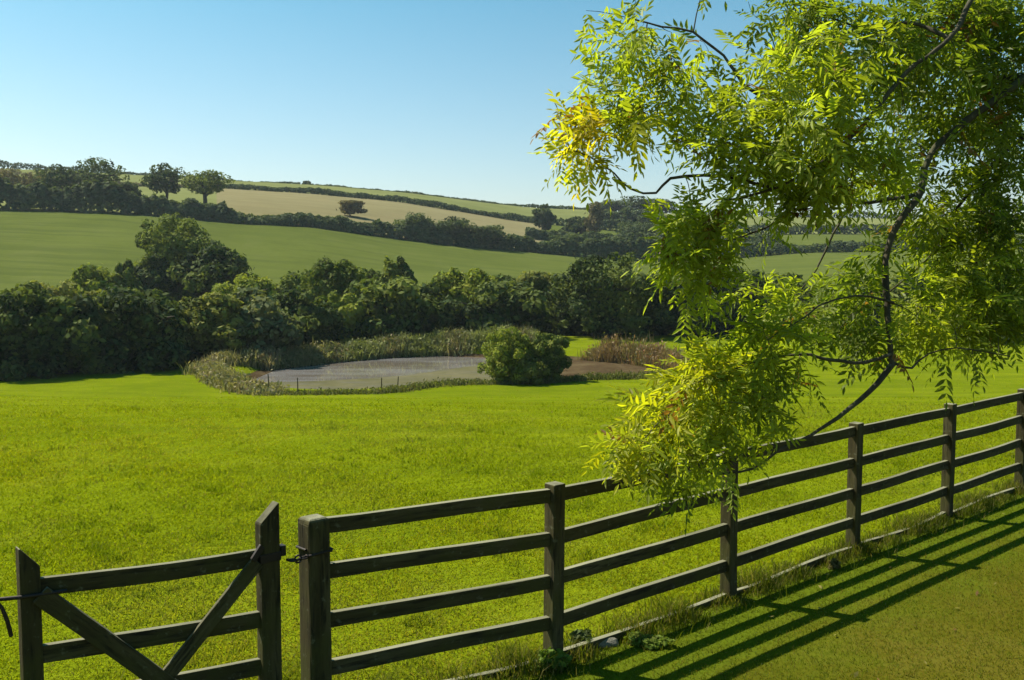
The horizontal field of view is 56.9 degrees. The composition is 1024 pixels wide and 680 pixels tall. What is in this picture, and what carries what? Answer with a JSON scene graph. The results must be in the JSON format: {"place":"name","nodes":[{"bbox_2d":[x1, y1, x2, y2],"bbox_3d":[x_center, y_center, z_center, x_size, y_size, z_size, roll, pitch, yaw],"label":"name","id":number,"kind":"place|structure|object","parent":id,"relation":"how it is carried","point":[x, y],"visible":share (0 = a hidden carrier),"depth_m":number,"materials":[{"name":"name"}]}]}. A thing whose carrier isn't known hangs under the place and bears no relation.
{"place":"outdoors","nodes":[
{"label":"outdoors","id":0,"kind":"place"},
{"bbox_2d":[0,186,216,219],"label":"pasture","id":1,"kind":"structure","parent":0,"point":[182,194],"depth_m":279.23,"materials":[{"name":"beige plant"}]},
{"bbox_2d":[0,167,44,185],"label":"hill bush","id":2,"kind":"object","parent":1,"relation":"on","point":[12,177],"visible":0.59,"depth_m":257.60,"materials":[{"name":"green plant"}]},
{"bbox_2d":[33,164,81,189],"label":"hilltop tree","id":3,"kind":"object","parent":1,"relation":"on","point":[63,178],"visible":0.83,"depth_m":222.09,"materials":[{"name":"green plant"}]},
{"bbox_2d":[2,174,197,187],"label":"ridge hedge","id":4,"kind":"object","parent":1,"relation":"on","point":[141,185],"visible":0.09,"depth_m":327.80,"materials":[{"name":"green plant"}]},
{"bbox_2d":[73,156,130,205],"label":"hilltop tree","id":5,"kind":"object","parent":1,"relation":"on","point":[92,176],"visible":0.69,"depth_m":222.96,"materials":[{"name":"green plant"}]},
{"bbox_2d":[119,180,143,197],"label":"hill tree","id":6,"kind":"object","parent":1,"relation":"on","point":[128,186],"visible":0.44,"depth_m":228.59,"materials":[{"name":"green plant"}]},
{"bbox_2d":[139,163,185,199],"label":"hilltop tree","id":7,"kind":"object","parent":1,"relation":"on","point":[154,179],"visible":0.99,"depth_m":232.18,"materials":[{"name":"green plant"}]},
{"bbox_2d":[178,169,234,203],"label":"hilltop tree","id":8,"kind":"object","parent":1,"relation":"on","point":[203,187],"visible":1,"depth_m":230.42,"materials":[{"name":"green plant"}]},
{"bbox_2d":[189,356,290,395],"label":"rough grass","id":9,"kind":"structure","parent":0,"point":[214,373],"depth_m":55.81,"materials":[{"name":"green plant"}]},
{"bbox_2d":[256,356,486,381],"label":"water","id":10,"kind":"structure","parent":0,"point":[386,367],"depth_m":70.64,"materials":[{"name":"grey liquid"}]},
{"bbox_2d":[217,188,543,252],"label":"stubble field","id":11,"kind":"structure","parent":0,"point":[256,202],"depth_m":290.03,"materials":[{"name":"beige plant"}]},
{"bbox_2d":[336,200,367,215],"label":"hill bush","id":12,"kind":"object","parent":11,"relation":"on","point":[349,207],"visible":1,"depth_m":258.29,"materials":[{"name":"green plant"}]},
{"bbox_2d":[392,212,435,239],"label":"hill bush","id":13,"kind":"object","parent":11,"relation":"on","point":[413,218],"visible":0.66,"depth_m":227.00,"materials":[{"name":"green plant"}]},
{"bbox_2d":[430,216,476,243],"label":"hill bush","id":14,"kind":"object","parent":11,"relation":"on","point":[461,224],"visible":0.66,"depth_m":227.91,"materials":[{"name":"green plant"}]},
{"bbox_2d":[528,203,556,230],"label":"hill tree","id":15,"kind":"object","parent":11,"relation":"on","point":[543,217],"visible":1,"depth_m":296.33,"materials":[{"name":"green plant"}]},
{"bbox_2d":[274,365,492,389],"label":"mud","id":16,"kind":"structure","parent":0,"point":[469,372],"depth_m":62.52,"materials":[{"name":"brown soil"}]},
{"bbox_2d":[248,353,587,379],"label":"shore","id":17,"kind":"structure","parent":0,"point":[260,373],"depth_m":76.87,"materials":[{"name":"brown soil"}]},
{"bbox_2d":[0,332,1023,679],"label":"field","id":18,"kind":"structure","parent":0,"point":[142,386],"depth_m":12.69,"materials":[{"name":"green plant"}]},
{"bbox_2d":[0,280,66,381],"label":"valley tree","id":19,"kind":"object","parent":18,"relation":"on","point":[18,309],"visible":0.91,"depth_m":62.25,"materials":[{"name":"green plant"}]},
{"bbox_2d":[3,279,80,305],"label":"valley tree","id":20,"kind":"object","parent":18,"relation":"on","point":[65,289],"visible":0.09,"depth_m":91.25,"materials":[{"name":"green plant"}]},
{"bbox_2d":[18,294,121,376],"bbox_3d":[-30.477,-0.021,65.273,7.239,6.320,6.543,0,4,0],"label":"valley tree","id":21,"kind":"object","parent":18,"relation":"on","point":[74,328],"visible":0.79,"depth_m":63.73,"materials":[{"name":"green plant"}]},
{"bbox_2d":[69,262,114,295],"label":"valley tree","id":22,"kind":"object","parent":18,"relation":"on","point":[95,278],"visible":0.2,"depth_m":101.10,"materials":[{"name":"green plant"}]},
{"bbox_2d":[82,286,115,341],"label":"valley tree","id":23,"kind":"object","parent":18,"relation":"on","point":[92,293],"depth_m":71.04,"materials":[{"name":"green plant"}]},
{"bbox_2d":[109,258,147,295],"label":"valley tree","id":24,"kind":"object","parent":18,"relation":"on","point":[123,274],"visible":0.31,"depth_m":103.24,"materials":[{"name":"green plant"}]},
{"bbox_2d":[93,283,215,373],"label":"valley tree","id":25,"kind":"object","parent":18,"relation":"on","point":[135,312],"visible":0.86,"depth_m":66.12,"materials":[{"name":"green plant"}]},
{"bbox_2d":[156,290,265,360],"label":"valley bush","id":26,"kind":"object","parent":18,"relation":"on","point":[229,320],"visible":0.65,"depth_m":69.65,"materials":[{"name":"green plant"}]},
{"bbox_2d":[210,273,278,297],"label":"valley tree","id":27,"kind":"object","parent":18,"relation":"on","point":[245,281],"visible":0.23,"depth_m":96.61,"materials":[{"name":"green plant"}]},
{"bbox_2d":[175,340,337,374],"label":"bank scrub","id":28,"kind":"object","parent":18,"relation":"on","point":[294,356],"visible":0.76,"depth_m":69.94,"materials":[{"name":"green plant"}]},
{"bbox_2d":[213,286,304,354],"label":"valley bush","id":29,"kind":"object","parent":18,"relation":"on","point":[281,330],"visible":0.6,"depth_m":71.63,"materials":[{"name":"green plant"}]},
{"bbox_2d":[268,270,314,293],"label":"valley bush","id":30,"kind":"object","parent":18,"relation":"on","point":[286,282],"visible":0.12,"depth_m":99.57,"materials":[{"name":"green plant"}]},
{"bbox_2d":[272,288,349,346],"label":"valley tree","id":31,"kind":"object","parent":18,"relation":"on","point":[320,320],"visible":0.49,"depth_m":78.94,"materials":[{"name":"green plant"}]},
{"bbox_2d":[296,255,367,302],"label":"valley tree","id":32,"kind":"object","parent":18,"relation":"on","point":[327,276],"visible":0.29,"depth_m":89.12,"materials":[{"name":"green plant"}]},
{"bbox_2d":[314,289,369,344],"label":"valley bush","id":33,"kind":"object","parent":18,"relation":"on","point":[352,306],"visible":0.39,"depth_m":83.22,"materials":[{"name":"green plant"}]},
{"bbox_2d":[341,267,380,287],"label":"valley tree","id":34,"kind":"object","parent":18,"relation":"on","point":[371,273],"visible":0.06,"depth_m":102.39,"materials":[{"name":"green plant"}]},
{"bbox_2d":[342,272,437,339],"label":"valley tree","id":35,"kind":"object","parent":18,"relation":"on","point":[383,301],"visible":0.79,"depth_m":84.78,"materials":[{"name":"green plant"}]},
{"bbox_2d":[373,255,417,285],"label":"valley tree","id":36,"kind":"object","parent":18,"relation":"on","point":[392,269],"visible":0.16,"depth_m":98.19,"materials":[{"name":"green plant"}]},
{"bbox_2d":[314,323,541,363],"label":"bank scrub","id":37,"kind":"object","parent":18,"relation":"on","point":[453,342],"visible":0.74,"depth_m":80.70,"materials":[{"name":"green plant"}]},
{"bbox_2d":[392,282,469,336],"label":"valley tree","id":38,"kind":"object","parent":18,"relation":"on","point":[445,315],"visible":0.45,"depth_m":86.82,"materials":[{"name":"green plant"}]},
{"bbox_2d":[0,310,918,373],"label":"undergrowth","id":39,"kind":"object","parent":18,"relation":"on","point":[336,332],"visible":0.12,"depth_m":90.64,"materials":[{"name":"green plant"}]},
{"bbox_2d":[426,267,497,325],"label":"valley tree","id":40,"kind":"object","parent":18,"relation":"on","point":[453,283],"visible":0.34,"depth_m":90.47,"materials":[{"name":"green plant"}]},
{"bbox_2d":[270,369,671,395],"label":"pond reeds","id":41,"kind":"object","parent":18,"relation":"on","point":[426,384],"visible":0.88,"depth_m":56.64,"materials":[{"name":"green plant"}]},
{"bbox_2d":[456,279,553,334],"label":"valley tree","id":42,"kind":"object","parent":18,"relation":"on","point":[515,304],"visible":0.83,"depth_m":86.77,"materials":[{"name":"green plant"}]},
{"bbox_2d":[494,273,515,284],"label":"valley tree","id":43,"kind":"object","parent":18,"relation":"on","point":[508,278],"visible":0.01,"depth_m":102.58,"materials":[{"name":"green plant"}]},
{"bbox_2d":[477,326,534,383],"bbox_3d":[-0.326,1.123,58.864,3.753,4.044,3.333,0,4,0],"label":"pond shrub","id":44,"kind":"object","parent":18,"relation":"on","point":[503,356],"visible":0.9,"depth_m":58.15,"materials":[{"name":"green plant"}]},
{"bbox_2d":[511,356,548,384],"bbox_3d":[1.145,2.066,58.217,2.446,2.144,2.345,0,4,0],"label":"pond shrub","id":45,"kind":"object","parent":18,"relation":"on","point":[535,372],"visible":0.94,"depth_m":57.71,"materials":[{"name":"green plant"}]},
{"bbox_2d":[514,269,569,309],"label":"valley tree","id":46,"kind":"object","parent":18,"relation":"on","point":[541,280],"visible":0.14,"depth_m":94.19,"materials":[{"name":"green plant"}]},
{"bbox_2d":[526,332,572,380],"bbox_3d":[2.327,1.237,59.213,3.002,3.576,2.804,0,4,0],"label":"pond shrub","id":47,"kind":"object","parent":18,"relation":"on","point":[548,349],"visible":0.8,"depth_m":58.63,"materials":[{"name":"green plant"}]},
{"bbox_2d":[542,288,603,335],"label":"valley tree","id":48,"kind":"object","parent":18,"relation":"on","point":[557,319],"visible":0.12,"depth_m":91.79,"materials":[{"name":"green plant"}]},
{"bbox_2d":[543,251,673,340],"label":"valley tree","id":49,"kind":"object","parent":18,"relation":"on","point":[590,281],"visible":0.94,"depth_m":88.67,"materials":[{"name":"green plant"}]},
{"bbox_2d":[577,331,695,369],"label":"bank scrub","id":50,"kind":"object","parent":18,"relation":"on","point":[619,351],"visible":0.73,"depth_m":73.66,"materials":[{"name":"brown plant"}]},
{"bbox_2d":[630,272,724,336],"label":"valley tree","id":51,"kind":"object","parent":18,"relation":"on","point":[651,311],"visible":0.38,"depth_m":90.77,"materials":[{"name":"green plant"}]},
{"bbox_2d":[340,476,1023,679],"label":"grass tufts","id":52,"kind":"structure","parent":18,"relation":"on","point":[667,609],"depth_m":7.46,"materials":[{"name":"green plant"}]},
{"bbox_2d":[691,264,773,337],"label":"valley tree","id":53,"kind":"object","parent":18,"relation":"on","point":[755,273],"visible":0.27,"depth_m":90.93,"materials":[{"name":"green plant"}]},
{"bbox_2d":[530,0,1023,534],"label":"ash tree","id":54,"kind":"object","parent":18,"relation":"on","point":[820,174],"visible":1,"depth_m":5.74,"materials":[{"name":"green plant"}]},
{"bbox_2d":[750,270,843,337],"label":"valley tree","id":55,"kind":"object","parent":18,"relation":"on","point":[800,284],"visible":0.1,"depth_m":90.83,"materials":[{"name":"green plant"}]},
{"bbox_2d":[809,277,901,337],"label":"valley tree","id":56,"kind":"object","parent":18,"relation":"on","point":[875,320],"visible":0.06,"depth_m":91.00,"materials":[{"name":"green plant"}]},
{"bbox_2d":[868,270,962,337],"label":"valley tree","id":57,"kind":"object","parent":18,"relation":"on","point":[897,291],"visible":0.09,"depth_m":90.76,"materials":[{"name":"green plant"}]},
{"bbox_2d":[935,273,1023,343],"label":"valley tree","id":58,"kind":"object","parent":18,"relation":"on","point":[993,331],"visible":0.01,"depth_m":88.04,"materials":[{"name":"green plant"}]},
{"bbox_2d":[0,209,1023,329],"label":"hill field","id":59,"kind":"structure","parent":0,"point":[53,248],"depth_m":192.34,"materials":[{"name":"green plant"}]},
{"bbox_2d":[0,175,227,221],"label":"field hedge","id":60,"kind":"object","parent":59,"relation":"on","point":[112,195],"visible":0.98,"depth_m":207.94,"materials":[{"name":"green plant"}]},
{"bbox_2d":[133,252,180,301],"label":"valley tree","id":61,"kind":"object","parent":59,"relation":"on","point":[154,275],"visible":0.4,"depth_m":111.76,"materials":[{"name":"green plant"}]},
{"bbox_2d":[133,212,210,301],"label":"valley tree","id":62,"kind":"object","parent":59,"relation":"on","point":[172,245],"visible":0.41,"depth_m":115.33,"materials":[{"name":"green plant"}]},
{"bbox_2d":[166,239,254,301],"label":"valley tree","id":63,"kind":"object","parent":59,"relation":"on","point":[213,263],"visible":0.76,"depth_m":111.43,"materials":[{"name":"green plant"}]},
{"bbox_2d":[225,207,412,240],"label":"field hedge","id":64,"kind":"object","parent":59,"relation":"on","point":[347,224],"visible":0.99,"depth_m":219.71,"materials":[{"name":"green plant"}]},
{"bbox_2d":[465,224,515,245],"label":"hill bush","id":65,"kind":"object","parent":59,"relation":"on","point":[487,230],"visible":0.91,"depth_m":229.29,"materials":[{"name":"green plant"}]},
{"bbox_2d":[408,222,691,260],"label":"field hedge","id":66,"kind":"object","parent":59,"relation":"on","point":[569,245],"visible":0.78,"depth_m":234.90,"materials":[{"name":"green plant"}]},
{"bbox_2d":[0,0,1023,218],"label":"sky","id":67,"kind":"structure","parent":0,"point":[447,98],"materials":[{"name":"blue"}]},
{"bbox_2d":[1,169,1023,234],"bbox_3d":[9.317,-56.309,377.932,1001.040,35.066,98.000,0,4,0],"label":"ridge field","id":68,"kind":"structure","parent":0,"point":[527,211],"depth_m":375.56,"materials":[{"name":"plant"}]},
{"bbox_2d":[0,160,300,183],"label":"skyline hedge","id":69,"kind":"object","parent":68,"relation":"on","point":[4,164],"visible":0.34,"depth_m":424.81,"materials":[{"name":"green plant"}]},
{"bbox_2d":[221,183,530,222],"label":"ridge hedge","id":70,"kind":"object","parent":68,"relation":"on","point":[433,203],"visible":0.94,"depth_m":328.22,"materials":[{"name":"green plant"}]},
{"bbox_2d":[588,199,624,210],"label":"hill tree","id":71,"kind":"object","parent":68,"relation":"on","point":[608,205],"visible":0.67,"depth_m":418.48,"materials":[{"name":"green plant"}]},
{"bbox_2d":[596,209,626,222],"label":"hill tree","id":72,"kind":"object","parent":68,"relation":"on","point":[615,215],"visible":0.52,"depth_m":340.30,"materials":[{"name":"green plant"}]},
{"bbox_2d":[608,195,654,210],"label":"hill tree","id":73,"kind":"object","parent":68,"relation":"on","point":[629,202],"visible":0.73,"depth_m":416.58,"materials":[{"name":"green plant"}]},
{"bbox_2d":[617,207,647,222],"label":"hill tree","id":74,"kind":"object","parent":68,"relation":"on","point":[630,213],"visible":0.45,"depth_m":345.18,"materials":[{"name":"green plant"}]},
{"bbox_2d":[635,211,666,224],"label":"hill tree","id":75,"kind":"object","parent":68,"relation":"on","point":[641,219],"visible":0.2,"depth_m":340.15,"materials":[{"name":"green plant"}]},
{"bbox_2d":[636,198,679,210],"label":"hill tree","id":76,"kind":"object","parent":68,"relation":"on","point":[665,208],"visible":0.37,"depth_m":418.21,"materials":[{"name":"green plant"}]},
{"bbox_2d":[550,217,1023,234],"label":"ridge hedge","id":77,"kind":"object","parent":68,"relation":"on","point":[610,224],"visible":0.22,"depth_m":328.79,"materials":[{"name":"green plant"}]},
{"bbox_2d":[560,360,657,376],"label":"mud","id":78,"kind":"structure","parent":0,"point":[581,366],"depth_m":70.20,"materials":[{"name":"brown soil"}]},
{"bbox_2d":[504,491,1023,679],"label":"lawn","id":79,"kind":"structure","parent":0,"point":[812,641],"depth_m":6.86,"materials":[{"name":"green plant"}]},
{"bbox_2d":[530,646,571,670],"bbox_3d":[0.247,2.072,6.119,0.266,0.153,0.234,-3,5,-39],"label":"weed clump","id":80,"kind":"object","parent":79,"relation":"on","point":[559,655],"visible":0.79,"depth_m":6.08,"materials":[{"name":"green plant"}]},
{"bbox_2d":[568,628,592,643],"bbox_3d":[0.479,2.062,6.481,0.193,0.158,0.179,0,4,0],"label":"weed clump","id":81,"kind":"object","parent":79,"relation":"on","point":[584,634],"visible":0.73,"depth_m":6.46,"materials":[{"name":"green plant"}]},
{"bbox_2d":[598,637,618,648],"bbox_3d":[0.633,2.097,6.517,0.212,0.090,0.127,0,4,0],"label":"stone","id":82,"kind":"object","parent":79,"relation":"on","point":[611,641],"visible":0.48,"depth_m":6.48,"materials":[{"name":"grey stone"}]},
{"bbox_2d":[623,630,674,650],"bbox_3d":[0.949,2.077,6.526,0.355,0.090,0.241,0,4,0],"label":"weed clump","id":83,"kind":"object","parent":79,"relation":"on","point":[649,642],"visible":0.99,"depth_m":6.48,"materials":[{"name":"green plant"}]},
{"bbox_2d":[298,388,1023,679],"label":"wooden fence","id":84,"kind":"object","parent":79,"relation":"on","point":[319,619],"visible":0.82,"depth_m":6.30,"materials":[{"name":"brown wood"}]},
{"bbox_2d":[0,501,332,679],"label":"wooden gate","id":85,"kind":"structure","parent":84,"relation":"attached to","point":[37,594],"depth_m":5.00,"materials":[{"name":"brown wood"}]},
{"bbox_2d":[0,603,12,636],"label":"gate latch","id":86,"kind":"object","parent":85,"relation":"attached to","point":[7,621],"visible":1,"depth_m":4.60,"materials":[{"name":"black metal"}]},
{"bbox_2d":[826,558,840,569],"bbox_3d":[2.800,1.951,8.197,0.135,0.117,0.100,0,4,0],"label":"weed clump","id":87,"kind":"object","parent":79,"relation":"on","point":[832,562],"visible":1,"depth_m":8.18,"materials":[{"name":"green plant"}]},
{"bbox_2d":[768,513,1017,679],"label":"leaf litter","id":88,"kind":"object","parent":79,"relation":"on","point":[856,673],"visible":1,"depth_m":7.17,"materials":[{"name":"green plant"}]},
{"bbox_2d":[544,225,1023,260],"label":"field","id":89,"kind":"structure","parent":0,"point":[810,240],"depth_m":310.15,"materials":[{"name":"green plant"}]},
{"bbox_2d":[548,233,588,242],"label":"hill tree","id":90,"kind":"object","parent":89,"relation":"on","point":[579,238],"visible":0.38,"depth_m":257.62,"materials":[{"name":"green plant"}]},
{"bbox_2d":[561,216,587,234],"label":"hill tree","id":91,"kind":"object","parent":89,"relation":"on","point":[576,224],"visible":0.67,"depth_m":296.25,"materials":[{"name":"green plant"}]},
{"bbox_2d":[583,201,605,231],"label":"hill tree","id":92,"kind":"object","parent":89,"relation":"on","point":[592,222],"visible":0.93,"depth_m":288.56,"materials":[{"name":"green plant"}]},
{"bbox_2d":[525,227,695,242],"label":"cross hedge","id":93,"kind":"object","parent":89,"relation":"on","point":[535,233],"visible":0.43,"depth_m":275.53,"materials":[{"name":"green plant"}]},
{"bbox_2d":[602,236,632,241],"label":"hill tree","id":94,"kind":"object","parent":89,"relation":"on","point":[615,238],"visible":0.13,"depth_m":255.28,"materials":[{"name":"green plant"}]},
{"bbox_2d":[615,221,660,234],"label":"hill bush","id":95,"kind":"object","parent":89,"relation":"on","point":[634,228],"visible":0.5,"depth_m":285.96,"materials":[{"name":"green plant"}]},
{"bbox_2d":[721,229,758,242],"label":"hill bush","id":96,"kind":"object","parent":89,"relation":"on","point":[749,238],"visible":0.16,"depth_m":259.41,"materials":[{"name":"green plant"}]},
{"bbox_2d":[753,233,785,247],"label":"hill bush","id":97,"kind":"object","parent":89,"relation":"on","point":[760,240],"visible":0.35,"depth_m":264.21,"materials":[{"name":"green plant"}]},
{"bbox_2d":[701,238,1022,258],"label":"field hedge","id":98,"kind":"object","parent":89,"relation":"on","point":[840,245],"visible":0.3,"depth_m":251.68,"materials":[{"name":"green plant"}]},
{"bbox_2d":[894,228,918,241],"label":"hill bush","id":99,"kind":"object","parent":89,"relation":"on","point":[903,235],"visible":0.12,"depth_m":272.09,"materials":[{"name":"green plant"}]},
{"bbox_3d":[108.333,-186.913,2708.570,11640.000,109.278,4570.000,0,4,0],"label":"hills","id":100,"kind":"structure","parent":0,"visible":0},
{"bbox_2d":[303,183,1023,218],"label":"skyline hedge","id":101,"kind":"object","parent":100,"relation":"on","point":[584,208],"visible":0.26,"depth_m":425.79,"materials":[{"name":"green plant"}]}
]}

